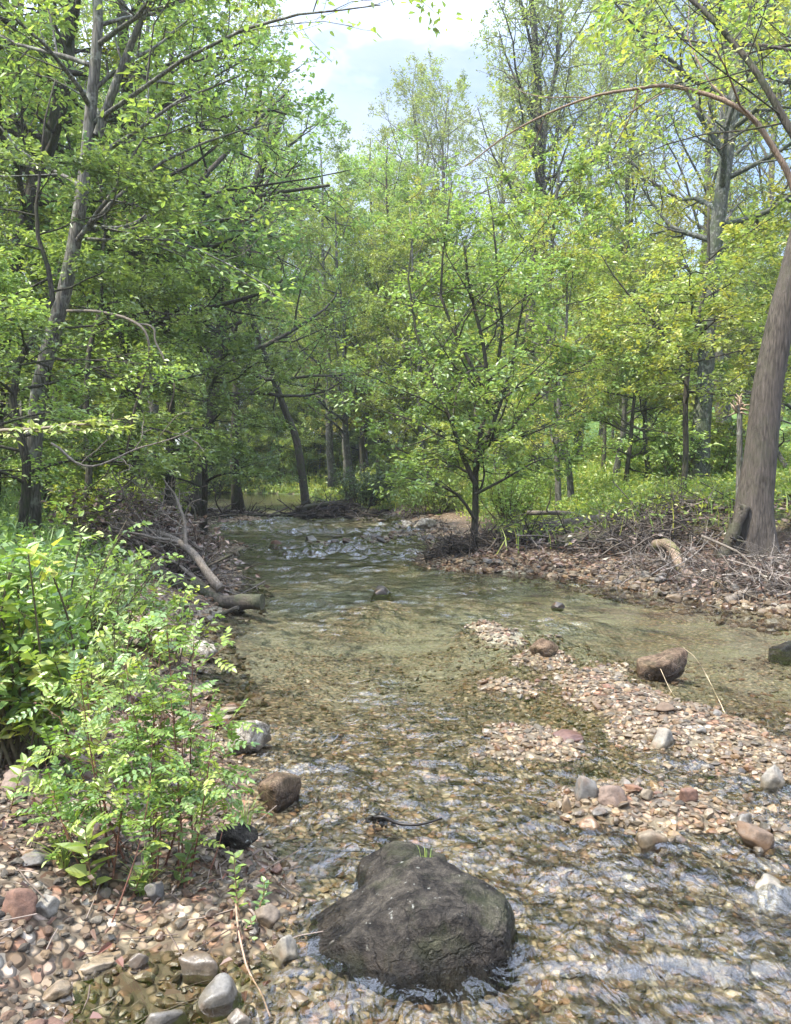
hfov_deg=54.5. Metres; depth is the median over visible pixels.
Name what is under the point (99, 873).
cobble
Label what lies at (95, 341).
slender tree
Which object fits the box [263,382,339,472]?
understory tree
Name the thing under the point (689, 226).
broadleaf tree
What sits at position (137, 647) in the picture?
rock
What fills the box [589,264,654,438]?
broadleaf tree
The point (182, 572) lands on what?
dead branch
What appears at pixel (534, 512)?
fallen log
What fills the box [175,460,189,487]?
woodland bush
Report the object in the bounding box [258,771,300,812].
rock
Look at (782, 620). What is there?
cobble
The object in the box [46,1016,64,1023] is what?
cobble
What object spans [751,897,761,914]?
cobble
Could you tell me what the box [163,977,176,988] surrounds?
cobble
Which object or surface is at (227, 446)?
understory tree
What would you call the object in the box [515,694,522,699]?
cobble
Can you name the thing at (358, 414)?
broadleaf tree
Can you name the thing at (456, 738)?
cobble
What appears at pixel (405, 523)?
rock
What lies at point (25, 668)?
bright shrub
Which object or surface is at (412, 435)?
understory tree
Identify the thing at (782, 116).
overhanging tree
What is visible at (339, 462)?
woodland bush
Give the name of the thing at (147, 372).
slender tree
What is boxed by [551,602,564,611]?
rock
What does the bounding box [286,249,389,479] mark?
broadleaf tree
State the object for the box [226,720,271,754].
rock
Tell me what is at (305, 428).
understory tree
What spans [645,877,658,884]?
cobble
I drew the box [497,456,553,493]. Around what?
woodland bush
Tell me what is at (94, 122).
leaning tree
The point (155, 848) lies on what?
leafy sprig
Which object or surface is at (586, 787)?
rock
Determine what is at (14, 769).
leafy sprig
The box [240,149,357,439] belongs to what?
broadleaf tree
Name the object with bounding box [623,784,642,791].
cobble
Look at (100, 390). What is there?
broadleaf tree
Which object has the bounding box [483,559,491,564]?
cobble
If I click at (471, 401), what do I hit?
broadleaf tree
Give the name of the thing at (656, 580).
cobble
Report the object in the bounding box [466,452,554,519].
shrub
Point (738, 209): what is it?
broadleaf tree
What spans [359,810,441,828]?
floating stick
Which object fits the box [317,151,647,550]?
island tree
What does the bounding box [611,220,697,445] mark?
broadleaf tree
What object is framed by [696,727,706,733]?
cobble
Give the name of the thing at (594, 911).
cobble
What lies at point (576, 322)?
broadleaf tree
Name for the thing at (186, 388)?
understory tree
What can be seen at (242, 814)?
grass tuft
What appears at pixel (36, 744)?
grass tuft
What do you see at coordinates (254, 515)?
jam log
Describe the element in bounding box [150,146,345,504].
leaning tree
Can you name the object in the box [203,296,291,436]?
broadleaf tree
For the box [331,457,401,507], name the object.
willow bush
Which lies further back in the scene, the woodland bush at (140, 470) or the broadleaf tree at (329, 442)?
the broadleaf tree at (329, 442)
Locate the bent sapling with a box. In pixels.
[407,0,790,208]
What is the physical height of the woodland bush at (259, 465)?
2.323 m
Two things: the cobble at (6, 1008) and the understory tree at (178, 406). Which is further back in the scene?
the understory tree at (178, 406)
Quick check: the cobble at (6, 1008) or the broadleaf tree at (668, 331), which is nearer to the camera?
the cobble at (6, 1008)
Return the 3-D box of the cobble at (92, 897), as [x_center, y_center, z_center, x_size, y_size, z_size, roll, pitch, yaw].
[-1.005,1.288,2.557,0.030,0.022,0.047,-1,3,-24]
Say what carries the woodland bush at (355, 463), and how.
on the ground
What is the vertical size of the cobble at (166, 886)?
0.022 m
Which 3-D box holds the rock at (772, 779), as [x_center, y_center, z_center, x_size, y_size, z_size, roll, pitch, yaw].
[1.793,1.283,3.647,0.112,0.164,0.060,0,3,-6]
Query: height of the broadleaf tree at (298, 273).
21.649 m
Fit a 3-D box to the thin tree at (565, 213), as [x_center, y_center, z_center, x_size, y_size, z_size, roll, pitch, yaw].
[3.772,-4.677,19.064,4.226,9.171,4.615,0,3,0]
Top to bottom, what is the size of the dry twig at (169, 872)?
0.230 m
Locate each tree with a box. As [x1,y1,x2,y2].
[0,0,155,512]
[0,0,296,504]
[0,0,392,496]
[0,0,462,541]
[0,55,157,479]
[0,78,230,539]
[0,86,267,503]
[0,97,115,442]
[0,179,228,526]
[0,218,199,496]
[0,250,177,511]
[1,0,138,433]
[2,92,82,456]
[3,348,30,443]
[7,266,101,422]
[12,0,167,450]
[29,152,115,408]
[40,0,256,478]
[61,0,279,517]
[65,352,201,453]
[66,319,146,423]
[74,78,220,480]
[82,222,315,534]
[85,304,179,407]
[109,45,394,516]
[113,390,215,471]
[141,180,267,492]
[147,336,207,443]
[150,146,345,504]
[159,354,275,447]
[159,384,218,457]
[173,275,267,429]
[177,326,242,434]
[178,0,330,506]
[178,378,228,456]
[190,381,290,483]
[191,154,325,451]
[193,99,334,436]
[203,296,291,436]
[223,341,300,447]
[223,368,280,453]
[229,375,325,454]
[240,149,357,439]
[242,396,319,473]
[253,103,416,490]
[253,191,369,397]
[253,400,324,446]
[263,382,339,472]
[266,177,410,494]
[267,315,360,473]
[272,378,374,460]
[273,396,354,474]
[281,123,440,474]
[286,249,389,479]
[295,123,462,476]
[305,322,349,432]
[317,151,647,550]
[319,200,483,489]
[319,393,392,466]
[322,287,490,476]
[331,171,465,465]
[333,390,401,461]
[334,166,458,458]
[338,412,440,461]
[348,200,485,479]
[349,381,401,447]
[361,52,489,454]
[377,46,528,463]
[378,394,489,484]
[396,210,478,467]
[401,195,493,472]
[406,345,546,469]
[408,379,486,463]
[411,351,559,501]
[435,0,654,471]
[437,60,562,463]
[442,297,496,460]
[446,243,557,472]
[456,238,545,466]
[457,269,542,418]
[460,126,649,503]
[468,0,680,354]
[482,196,660,508]
[482,222,562,426]
[504,262,553,445]
[505,0,683,459]
[511,257,757,489]
[519,237,619,461]
[534,227,644,453]
[540,246,617,416]
[549,0,719,458]
[558,227,690,446]
[559,190,687,482]
[566,0,790,484]
[566,178,790,498]
[567,225,646,471]
[572,0,790,235]
[575,172,768,460]
[576,0,790,444]
[577,223,677,448]
[586,233,701,480]
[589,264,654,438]
[591,0,790,558]
[593,365,680,456]
[602,0,790,445]
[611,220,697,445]
[611,269,637,439]
[630,321,671,447]
[640,257,790,469]
[641,269,693,435]
[651,164,790,410]
[675,0,790,271]
[679,202,789,409]
[686,203,790,439]
[696,192,790,409]
[712,351,790,449]
[714,1,790,219]
[725,206,790,417]
[734,223,790,411]
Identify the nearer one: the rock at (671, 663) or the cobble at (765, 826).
the cobble at (765, 826)
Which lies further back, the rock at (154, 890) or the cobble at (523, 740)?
the cobble at (523, 740)
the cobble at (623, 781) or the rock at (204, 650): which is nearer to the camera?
the cobble at (623, 781)
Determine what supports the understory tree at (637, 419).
on the ground
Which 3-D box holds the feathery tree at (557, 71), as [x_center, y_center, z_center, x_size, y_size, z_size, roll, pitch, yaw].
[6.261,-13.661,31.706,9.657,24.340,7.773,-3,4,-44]
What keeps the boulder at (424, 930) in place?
on the ground
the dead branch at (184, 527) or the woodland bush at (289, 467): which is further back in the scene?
the woodland bush at (289, 467)
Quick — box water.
[208,493,790,1023]
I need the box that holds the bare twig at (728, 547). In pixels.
[701,535,773,587]
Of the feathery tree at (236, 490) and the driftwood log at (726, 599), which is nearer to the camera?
the driftwood log at (726, 599)
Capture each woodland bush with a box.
[1,426,20,499]
[7,455,93,504]
[43,448,156,522]
[56,454,164,532]
[63,439,171,499]
[142,465,199,510]
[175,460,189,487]
[176,468,189,492]
[207,461,230,492]
[208,459,250,489]
[227,448,265,479]
[247,449,272,479]
[255,434,319,482]
[258,440,305,474]
[262,447,294,475]
[304,437,342,477]
[314,450,341,471]
[352,444,374,466]
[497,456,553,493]
[582,430,638,469]
[606,419,675,477]
[623,405,746,483]
[710,434,790,462]
[779,433,790,453]
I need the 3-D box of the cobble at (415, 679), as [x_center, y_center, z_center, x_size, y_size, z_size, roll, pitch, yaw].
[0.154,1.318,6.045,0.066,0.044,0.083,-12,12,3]
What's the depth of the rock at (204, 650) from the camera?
6.14 m
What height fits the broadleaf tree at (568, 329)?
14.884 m
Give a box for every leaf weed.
[55,810,116,887]
[65,862,111,904]
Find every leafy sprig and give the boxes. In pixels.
[1,753,35,809]
[125,840,167,894]
[168,829,206,887]
[225,850,247,912]
[243,915,257,942]
[252,876,271,909]
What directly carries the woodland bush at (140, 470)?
on the ground
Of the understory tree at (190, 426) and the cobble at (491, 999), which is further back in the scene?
the understory tree at (190, 426)
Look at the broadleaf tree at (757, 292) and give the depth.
25.80 m
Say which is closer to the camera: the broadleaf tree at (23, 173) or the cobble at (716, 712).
the cobble at (716, 712)
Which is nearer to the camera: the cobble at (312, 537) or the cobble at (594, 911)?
the cobble at (594, 911)
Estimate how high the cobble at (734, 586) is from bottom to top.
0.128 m
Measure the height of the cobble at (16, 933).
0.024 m
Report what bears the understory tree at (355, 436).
on the ground
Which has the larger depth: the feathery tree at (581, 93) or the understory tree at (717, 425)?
the feathery tree at (581, 93)
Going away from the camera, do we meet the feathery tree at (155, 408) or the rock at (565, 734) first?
the rock at (565, 734)
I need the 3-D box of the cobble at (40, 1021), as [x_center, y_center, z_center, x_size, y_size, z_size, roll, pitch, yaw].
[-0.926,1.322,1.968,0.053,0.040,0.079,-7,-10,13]
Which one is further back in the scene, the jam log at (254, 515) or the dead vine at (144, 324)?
the jam log at (254, 515)
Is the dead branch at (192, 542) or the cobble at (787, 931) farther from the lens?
the dead branch at (192, 542)
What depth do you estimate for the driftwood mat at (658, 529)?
11.77 m
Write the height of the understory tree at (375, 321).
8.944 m
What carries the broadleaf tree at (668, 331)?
on the ground
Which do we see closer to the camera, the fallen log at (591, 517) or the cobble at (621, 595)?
the cobble at (621, 595)
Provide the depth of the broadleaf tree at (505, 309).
30.67 m
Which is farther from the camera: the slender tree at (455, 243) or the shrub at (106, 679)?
the slender tree at (455, 243)
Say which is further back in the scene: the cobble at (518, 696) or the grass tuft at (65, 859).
the cobble at (518, 696)
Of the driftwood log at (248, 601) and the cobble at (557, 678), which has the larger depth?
the driftwood log at (248, 601)
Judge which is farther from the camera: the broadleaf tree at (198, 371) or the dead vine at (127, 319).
the broadleaf tree at (198, 371)
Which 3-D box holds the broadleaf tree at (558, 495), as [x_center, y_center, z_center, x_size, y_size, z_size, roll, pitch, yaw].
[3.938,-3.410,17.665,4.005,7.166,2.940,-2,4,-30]
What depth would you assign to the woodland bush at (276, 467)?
53.56 m
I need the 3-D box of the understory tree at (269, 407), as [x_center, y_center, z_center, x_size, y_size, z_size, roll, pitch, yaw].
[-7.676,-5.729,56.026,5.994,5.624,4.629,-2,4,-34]
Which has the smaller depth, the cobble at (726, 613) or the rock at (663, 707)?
the rock at (663, 707)
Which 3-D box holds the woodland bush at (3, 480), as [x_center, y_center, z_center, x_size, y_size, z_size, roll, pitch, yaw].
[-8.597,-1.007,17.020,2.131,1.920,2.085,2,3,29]
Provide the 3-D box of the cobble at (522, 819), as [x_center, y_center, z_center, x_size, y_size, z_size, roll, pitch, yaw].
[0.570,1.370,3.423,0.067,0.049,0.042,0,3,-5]
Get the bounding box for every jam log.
[207,476,291,518]
[208,508,256,513]
[295,499,363,511]
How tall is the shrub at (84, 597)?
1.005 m
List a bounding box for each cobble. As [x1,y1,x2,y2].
[1,1006,12,1014]
[11,928,22,937]
[25,1019,47,1023]
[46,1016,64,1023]
[72,754,86,763]
[89,893,97,903]
[95,870,101,878]
[104,905,114,910]
[163,883,170,890]
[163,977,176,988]
[215,869,228,875]
[232,551,239,557]
[270,863,281,874]
[305,535,316,541]
[320,705,326,709]
[329,546,340,550]
[343,537,353,543]
[377,537,385,542]
[412,676,418,681]
[446,722,459,726]
[448,725,457,730]
[448,777,462,785]
[449,765,457,769]
[451,736,461,742]
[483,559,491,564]
[484,995,497,1005]
[491,558,500,564]
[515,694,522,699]
[516,815,530,823]
[518,738,529,746]
[554,676,561,680]
[563,695,569,702]
[568,573,577,577]
[581,798,589,805]
[586,843,598,853]
[590,567,598,575]
[590,908,604,916]
[591,806,608,816]
[602,684,610,688]
[618,591,630,598]
[618,779,631,784]
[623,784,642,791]
[628,598,635,604]
[629,999,645,1014]
[635,571,651,575]
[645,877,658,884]
[654,573,668,577]
[654,577,665,582]
[657,774,664,780]
[664,593,682,602]
[669,806,678,814]
[671,608,681,612]
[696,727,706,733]
[698,778,705,785]
[713,709,721,715]
[718,685,729,692]
[721,610,730,616]
[724,834,730,842]
[730,583,740,589]
[740,615,751,621]
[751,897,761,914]
[753,847,763,856]
[759,821,771,831]
[764,617,783,628]
[771,614,786,625]
[774,836,781,845]
[782,928,790,936]
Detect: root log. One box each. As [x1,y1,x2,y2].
[556,516,668,549]
[713,503,749,557]
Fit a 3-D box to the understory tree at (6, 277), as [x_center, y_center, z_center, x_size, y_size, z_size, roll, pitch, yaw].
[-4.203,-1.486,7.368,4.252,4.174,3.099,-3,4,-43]
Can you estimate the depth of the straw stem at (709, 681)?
5.45 m
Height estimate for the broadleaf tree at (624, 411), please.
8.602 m
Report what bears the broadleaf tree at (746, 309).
on the ground
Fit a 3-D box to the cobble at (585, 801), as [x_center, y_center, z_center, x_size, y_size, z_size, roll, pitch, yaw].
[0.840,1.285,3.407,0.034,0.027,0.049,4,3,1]
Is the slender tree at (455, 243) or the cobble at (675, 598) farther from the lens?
the slender tree at (455, 243)
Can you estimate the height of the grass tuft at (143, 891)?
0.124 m
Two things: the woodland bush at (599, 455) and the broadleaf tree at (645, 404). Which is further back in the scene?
the woodland bush at (599, 455)
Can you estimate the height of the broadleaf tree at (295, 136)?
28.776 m
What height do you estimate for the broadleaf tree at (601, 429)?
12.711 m
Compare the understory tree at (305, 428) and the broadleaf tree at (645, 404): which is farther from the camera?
the understory tree at (305, 428)
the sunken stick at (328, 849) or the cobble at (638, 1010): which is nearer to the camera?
the cobble at (638, 1010)
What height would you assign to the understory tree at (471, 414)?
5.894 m
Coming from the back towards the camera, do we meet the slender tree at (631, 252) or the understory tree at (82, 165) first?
the slender tree at (631, 252)
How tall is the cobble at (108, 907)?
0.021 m
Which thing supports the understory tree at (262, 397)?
on the ground
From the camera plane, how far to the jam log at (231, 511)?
26.17 m
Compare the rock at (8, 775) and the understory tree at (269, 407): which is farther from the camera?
the understory tree at (269, 407)
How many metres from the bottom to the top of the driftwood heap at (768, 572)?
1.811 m
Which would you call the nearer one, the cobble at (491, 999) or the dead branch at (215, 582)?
the cobble at (491, 999)
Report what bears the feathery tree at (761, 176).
on the ground
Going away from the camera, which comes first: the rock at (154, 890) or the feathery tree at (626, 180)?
the rock at (154, 890)
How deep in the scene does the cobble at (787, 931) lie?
2.61 m
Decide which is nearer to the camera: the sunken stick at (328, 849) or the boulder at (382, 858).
the boulder at (382, 858)
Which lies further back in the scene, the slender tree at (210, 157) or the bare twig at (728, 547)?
the slender tree at (210, 157)
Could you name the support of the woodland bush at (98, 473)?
on the ground
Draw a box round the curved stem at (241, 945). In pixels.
[235,903,270,1017]
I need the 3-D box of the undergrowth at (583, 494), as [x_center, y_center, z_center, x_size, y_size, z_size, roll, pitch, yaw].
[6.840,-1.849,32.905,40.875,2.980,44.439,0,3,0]
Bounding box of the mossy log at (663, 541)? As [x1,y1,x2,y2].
[651,538,730,590]
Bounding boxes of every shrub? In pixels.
[0,494,183,644]
[0,524,154,803]
[7,594,272,922]
[14,551,177,653]
[63,614,151,705]
[120,577,224,666]
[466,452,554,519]
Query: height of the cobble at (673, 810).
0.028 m
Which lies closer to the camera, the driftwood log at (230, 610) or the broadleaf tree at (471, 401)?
the driftwood log at (230, 610)
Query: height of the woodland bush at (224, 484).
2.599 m
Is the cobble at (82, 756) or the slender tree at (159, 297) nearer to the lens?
the cobble at (82, 756)
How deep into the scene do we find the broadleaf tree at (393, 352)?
28.41 m
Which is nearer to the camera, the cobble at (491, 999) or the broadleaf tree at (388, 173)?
the cobble at (491, 999)
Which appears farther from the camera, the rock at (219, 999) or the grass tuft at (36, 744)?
the grass tuft at (36, 744)
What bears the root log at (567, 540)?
on the ground
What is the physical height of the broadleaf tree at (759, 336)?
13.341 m
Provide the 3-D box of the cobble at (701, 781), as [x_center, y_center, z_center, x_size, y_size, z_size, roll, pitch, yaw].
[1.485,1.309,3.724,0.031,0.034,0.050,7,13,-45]
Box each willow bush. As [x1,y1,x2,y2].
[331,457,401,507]
[386,458,469,514]
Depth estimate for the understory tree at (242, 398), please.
55.64 m
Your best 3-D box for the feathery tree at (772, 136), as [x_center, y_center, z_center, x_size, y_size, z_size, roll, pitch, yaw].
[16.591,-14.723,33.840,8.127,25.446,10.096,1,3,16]
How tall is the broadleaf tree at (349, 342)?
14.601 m
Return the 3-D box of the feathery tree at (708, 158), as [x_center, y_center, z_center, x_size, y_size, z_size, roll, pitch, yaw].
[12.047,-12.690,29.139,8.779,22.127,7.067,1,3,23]
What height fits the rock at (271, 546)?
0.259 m
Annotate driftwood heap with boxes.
[31,463,287,595]
[573,521,790,617]
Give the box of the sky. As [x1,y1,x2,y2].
[1,0,790,451]
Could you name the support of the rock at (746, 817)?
on the ground
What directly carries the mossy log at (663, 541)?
on the ground
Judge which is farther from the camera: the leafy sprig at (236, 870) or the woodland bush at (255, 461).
the woodland bush at (255, 461)
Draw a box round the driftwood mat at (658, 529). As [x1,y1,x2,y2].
[381,457,734,570]
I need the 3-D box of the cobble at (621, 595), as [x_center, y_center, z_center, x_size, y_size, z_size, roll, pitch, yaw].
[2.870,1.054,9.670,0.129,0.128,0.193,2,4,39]
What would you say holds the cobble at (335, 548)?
on the ground
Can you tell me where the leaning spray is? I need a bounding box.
[0,414,137,445]
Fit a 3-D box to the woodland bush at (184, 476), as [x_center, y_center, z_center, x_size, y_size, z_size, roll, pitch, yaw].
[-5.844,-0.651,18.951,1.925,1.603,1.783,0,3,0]
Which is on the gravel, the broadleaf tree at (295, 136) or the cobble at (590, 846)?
the cobble at (590, 846)
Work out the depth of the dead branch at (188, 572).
8.76 m
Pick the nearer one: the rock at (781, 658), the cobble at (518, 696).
the cobble at (518, 696)
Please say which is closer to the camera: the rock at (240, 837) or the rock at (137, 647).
the rock at (240, 837)
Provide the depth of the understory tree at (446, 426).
22.56 m
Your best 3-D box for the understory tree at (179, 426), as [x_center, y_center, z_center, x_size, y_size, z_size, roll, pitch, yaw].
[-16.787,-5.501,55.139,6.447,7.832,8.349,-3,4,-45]
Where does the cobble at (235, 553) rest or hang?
on the ground
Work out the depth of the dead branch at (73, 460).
7.21 m
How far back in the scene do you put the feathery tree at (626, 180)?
35.10 m
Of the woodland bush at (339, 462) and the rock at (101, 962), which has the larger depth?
the woodland bush at (339, 462)
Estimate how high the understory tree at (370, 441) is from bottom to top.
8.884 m
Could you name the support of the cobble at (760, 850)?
on the ground
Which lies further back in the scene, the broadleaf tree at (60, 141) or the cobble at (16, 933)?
the broadleaf tree at (60, 141)
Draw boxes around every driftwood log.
[133,560,264,609]
[216,606,238,615]
[723,581,785,603]
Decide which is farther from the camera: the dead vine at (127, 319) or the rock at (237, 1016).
the dead vine at (127, 319)
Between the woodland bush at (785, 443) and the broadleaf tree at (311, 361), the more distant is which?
the broadleaf tree at (311, 361)
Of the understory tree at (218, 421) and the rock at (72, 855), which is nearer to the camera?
the rock at (72, 855)
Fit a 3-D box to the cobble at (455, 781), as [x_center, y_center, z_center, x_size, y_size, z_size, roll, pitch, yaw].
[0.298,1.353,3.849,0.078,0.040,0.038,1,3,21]
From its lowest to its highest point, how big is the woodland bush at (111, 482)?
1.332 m
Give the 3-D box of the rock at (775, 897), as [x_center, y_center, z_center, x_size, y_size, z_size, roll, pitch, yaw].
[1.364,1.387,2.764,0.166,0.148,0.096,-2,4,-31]
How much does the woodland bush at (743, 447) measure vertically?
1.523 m
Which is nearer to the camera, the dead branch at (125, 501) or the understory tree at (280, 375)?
the dead branch at (125, 501)
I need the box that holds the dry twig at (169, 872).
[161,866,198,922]
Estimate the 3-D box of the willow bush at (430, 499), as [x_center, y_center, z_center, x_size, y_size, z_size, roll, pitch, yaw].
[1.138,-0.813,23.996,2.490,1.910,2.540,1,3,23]
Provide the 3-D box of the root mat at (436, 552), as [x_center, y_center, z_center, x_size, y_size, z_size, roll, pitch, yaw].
[1.347,0.525,12.680,2.426,1.055,1.893,-1,3,-17]
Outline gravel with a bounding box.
[0,510,790,1023]
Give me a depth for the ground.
3.79 m
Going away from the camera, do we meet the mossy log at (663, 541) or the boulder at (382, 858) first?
the boulder at (382, 858)
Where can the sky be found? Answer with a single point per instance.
(363, 68)
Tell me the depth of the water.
10.32 m
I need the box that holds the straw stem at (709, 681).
[684,648,724,711]
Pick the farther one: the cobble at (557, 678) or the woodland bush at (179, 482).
the woodland bush at (179, 482)
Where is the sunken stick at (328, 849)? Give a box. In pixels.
[309,847,375,852]
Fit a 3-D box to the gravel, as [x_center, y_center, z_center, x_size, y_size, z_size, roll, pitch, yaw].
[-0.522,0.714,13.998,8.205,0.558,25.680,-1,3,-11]
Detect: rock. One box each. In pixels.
[0,766,41,790]
[1,888,37,923]
[20,849,52,866]
[36,894,59,917]
[42,979,71,1001]
[59,843,88,858]
[79,952,114,975]
[126,635,159,650]
[128,953,148,969]
[144,881,163,901]
[144,1009,187,1023]
[178,640,217,659]
[178,950,219,985]
[195,972,239,1023]
[215,822,257,849]
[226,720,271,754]
[226,1008,250,1023]
[254,903,279,928]
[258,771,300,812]
[268,540,281,549]
[271,934,298,968]
[370,585,394,601]
[402,520,413,528]
[414,518,436,528]
[529,638,558,656]
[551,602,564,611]
[552,729,582,741]
[562,795,570,812]
[574,775,597,801]
[578,816,602,834]
[597,785,626,806]
[636,647,687,681]
[636,829,667,858]
[640,789,652,800]
[650,727,673,749]
[655,702,675,711]
[679,788,697,802]
[730,813,751,822]
[736,820,774,852]
[754,873,790,918]
[760,764,784,792]
[768,640,790,665]
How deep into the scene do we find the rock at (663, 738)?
4.15 m
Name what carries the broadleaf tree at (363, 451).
on the ground
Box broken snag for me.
[728,394,749,500]
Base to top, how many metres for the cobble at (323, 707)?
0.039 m
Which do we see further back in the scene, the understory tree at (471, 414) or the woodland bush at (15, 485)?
the understory tree at (471, 414)
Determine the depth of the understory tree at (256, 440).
52.93 m
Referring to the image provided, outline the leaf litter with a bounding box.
[0,488,790,1023]
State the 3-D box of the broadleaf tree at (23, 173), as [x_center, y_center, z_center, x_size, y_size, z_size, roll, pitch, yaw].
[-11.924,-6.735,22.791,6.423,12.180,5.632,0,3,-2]
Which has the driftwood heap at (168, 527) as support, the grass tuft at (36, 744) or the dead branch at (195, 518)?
the dead branch at (195, 518)
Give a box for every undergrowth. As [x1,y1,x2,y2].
[0,474,201,685]
[159,357,790,510]
[241,445,790,553]
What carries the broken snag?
on the ground
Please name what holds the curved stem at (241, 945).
on the ground
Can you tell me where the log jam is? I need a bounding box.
[182,483,396,520]
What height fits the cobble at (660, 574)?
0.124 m
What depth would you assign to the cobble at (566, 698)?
5.02 m
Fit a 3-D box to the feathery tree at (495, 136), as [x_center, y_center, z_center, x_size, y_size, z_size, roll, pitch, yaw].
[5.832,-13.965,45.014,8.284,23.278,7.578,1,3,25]
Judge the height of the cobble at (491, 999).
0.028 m
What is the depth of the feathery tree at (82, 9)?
35.83 m
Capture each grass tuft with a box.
[15,733,48,765]
[27,832,96,868]
[114,855,169,896]
[227,791,264,824]
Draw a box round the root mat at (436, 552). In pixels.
[404,513,545,565]
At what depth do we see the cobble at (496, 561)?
11.53 m
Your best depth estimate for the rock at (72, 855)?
2.70 m
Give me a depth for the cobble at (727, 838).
3.14 m
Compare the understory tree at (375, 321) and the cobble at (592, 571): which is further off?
the understory tree at (375, 321)
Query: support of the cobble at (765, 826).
on the gravel
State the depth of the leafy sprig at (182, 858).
2.70 m
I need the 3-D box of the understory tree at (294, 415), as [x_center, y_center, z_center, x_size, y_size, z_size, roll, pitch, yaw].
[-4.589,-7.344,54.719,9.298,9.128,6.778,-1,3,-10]
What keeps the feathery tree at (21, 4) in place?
on the ground
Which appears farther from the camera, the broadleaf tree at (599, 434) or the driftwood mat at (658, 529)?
the broadleaf tree at (599, 434)
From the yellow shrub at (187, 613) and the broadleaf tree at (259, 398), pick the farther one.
the broadleaf tree at (259, 398)
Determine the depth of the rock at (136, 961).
2.33 m
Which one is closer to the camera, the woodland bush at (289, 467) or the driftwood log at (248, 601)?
the driftwood log at (248, 601)
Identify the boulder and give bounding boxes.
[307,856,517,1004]
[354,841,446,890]
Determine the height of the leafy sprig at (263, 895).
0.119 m
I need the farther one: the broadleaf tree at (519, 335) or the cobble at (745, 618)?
the broadleaf tree at (519, 335)
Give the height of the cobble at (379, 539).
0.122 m
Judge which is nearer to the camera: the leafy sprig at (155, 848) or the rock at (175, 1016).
the rock at (175, 1016)
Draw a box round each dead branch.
[50,407,205,472]
[83,491,224,592]
[93,505,204,581]
[94,469,139,521]
[97,464,217,570]
[155,478,206,551]
[173,534,236,574]
[180,493,214,553]
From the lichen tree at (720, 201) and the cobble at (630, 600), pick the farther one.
the lichen tree at (720, 201)
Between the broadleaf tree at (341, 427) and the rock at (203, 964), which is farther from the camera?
the broadleaf tree at (341, 427)
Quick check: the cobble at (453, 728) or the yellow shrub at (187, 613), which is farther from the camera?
the yellow shrub at (187, 613)
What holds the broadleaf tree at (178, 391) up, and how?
on the ground
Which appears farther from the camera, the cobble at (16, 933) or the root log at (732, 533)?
the root log at (732, 533)
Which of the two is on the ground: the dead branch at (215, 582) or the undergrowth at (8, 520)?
the undergrowth at (8, 520)
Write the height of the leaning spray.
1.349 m
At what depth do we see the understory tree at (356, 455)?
54.63 m
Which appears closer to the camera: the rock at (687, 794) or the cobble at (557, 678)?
the rock at (687, 794)
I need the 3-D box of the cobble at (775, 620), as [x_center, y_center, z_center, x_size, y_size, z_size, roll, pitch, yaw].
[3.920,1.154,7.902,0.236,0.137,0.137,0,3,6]
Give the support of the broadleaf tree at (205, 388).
on the ground
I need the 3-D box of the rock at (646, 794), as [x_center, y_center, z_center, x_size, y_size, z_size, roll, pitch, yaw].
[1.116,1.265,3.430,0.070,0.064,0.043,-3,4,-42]
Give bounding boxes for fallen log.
[527,484,586,516]
[538,492,689,530]
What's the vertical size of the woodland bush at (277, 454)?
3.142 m
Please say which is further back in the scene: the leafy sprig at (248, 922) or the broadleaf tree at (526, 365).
the broadleaf tree at (526, 365)
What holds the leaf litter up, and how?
on the ground
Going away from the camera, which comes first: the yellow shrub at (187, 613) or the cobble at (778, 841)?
the cobble at (778, 841)
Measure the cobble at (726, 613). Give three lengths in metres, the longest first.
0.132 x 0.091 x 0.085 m
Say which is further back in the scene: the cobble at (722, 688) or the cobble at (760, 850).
the cobble at (722, 688)
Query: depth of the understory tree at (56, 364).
12.71 m
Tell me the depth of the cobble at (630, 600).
9.38 m
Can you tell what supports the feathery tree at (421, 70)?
on the ground
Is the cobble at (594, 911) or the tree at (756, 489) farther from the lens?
the tree at (756, 489)
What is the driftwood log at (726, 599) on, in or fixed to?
on the ground
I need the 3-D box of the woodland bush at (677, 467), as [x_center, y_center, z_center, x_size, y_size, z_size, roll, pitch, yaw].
[6.809,-1.348,17.500,2.554,2.301,2.499,-2,4,-35]
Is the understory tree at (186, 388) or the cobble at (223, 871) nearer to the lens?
the cobble at (223, 871)
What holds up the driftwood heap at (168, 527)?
on the ground
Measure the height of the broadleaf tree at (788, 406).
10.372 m
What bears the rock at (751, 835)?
on the ground
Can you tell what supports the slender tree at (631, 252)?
on the ground
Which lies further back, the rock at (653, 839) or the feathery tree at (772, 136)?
the feathery tree at (772, 136)
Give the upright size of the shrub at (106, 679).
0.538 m
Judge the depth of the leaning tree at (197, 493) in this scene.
22.83 m
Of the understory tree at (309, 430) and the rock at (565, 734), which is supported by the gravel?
the rock at (565, 734)
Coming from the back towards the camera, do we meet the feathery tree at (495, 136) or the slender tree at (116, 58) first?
the feathery tree at (495, 136)
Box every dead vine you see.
[66,309,150,460]
[139,323,174,411]
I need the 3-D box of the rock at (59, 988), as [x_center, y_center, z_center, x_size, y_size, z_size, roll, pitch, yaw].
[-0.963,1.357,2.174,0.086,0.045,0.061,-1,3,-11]
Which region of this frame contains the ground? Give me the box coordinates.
[0,276,790,1023]
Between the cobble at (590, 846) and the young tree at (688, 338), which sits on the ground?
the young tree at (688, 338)
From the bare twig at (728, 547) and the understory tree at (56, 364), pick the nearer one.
the bare twig at (728, 547)
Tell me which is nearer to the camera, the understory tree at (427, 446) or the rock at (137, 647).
the rock at (137, 647)
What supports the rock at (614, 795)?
on the ground
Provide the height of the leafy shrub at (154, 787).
1.057 m

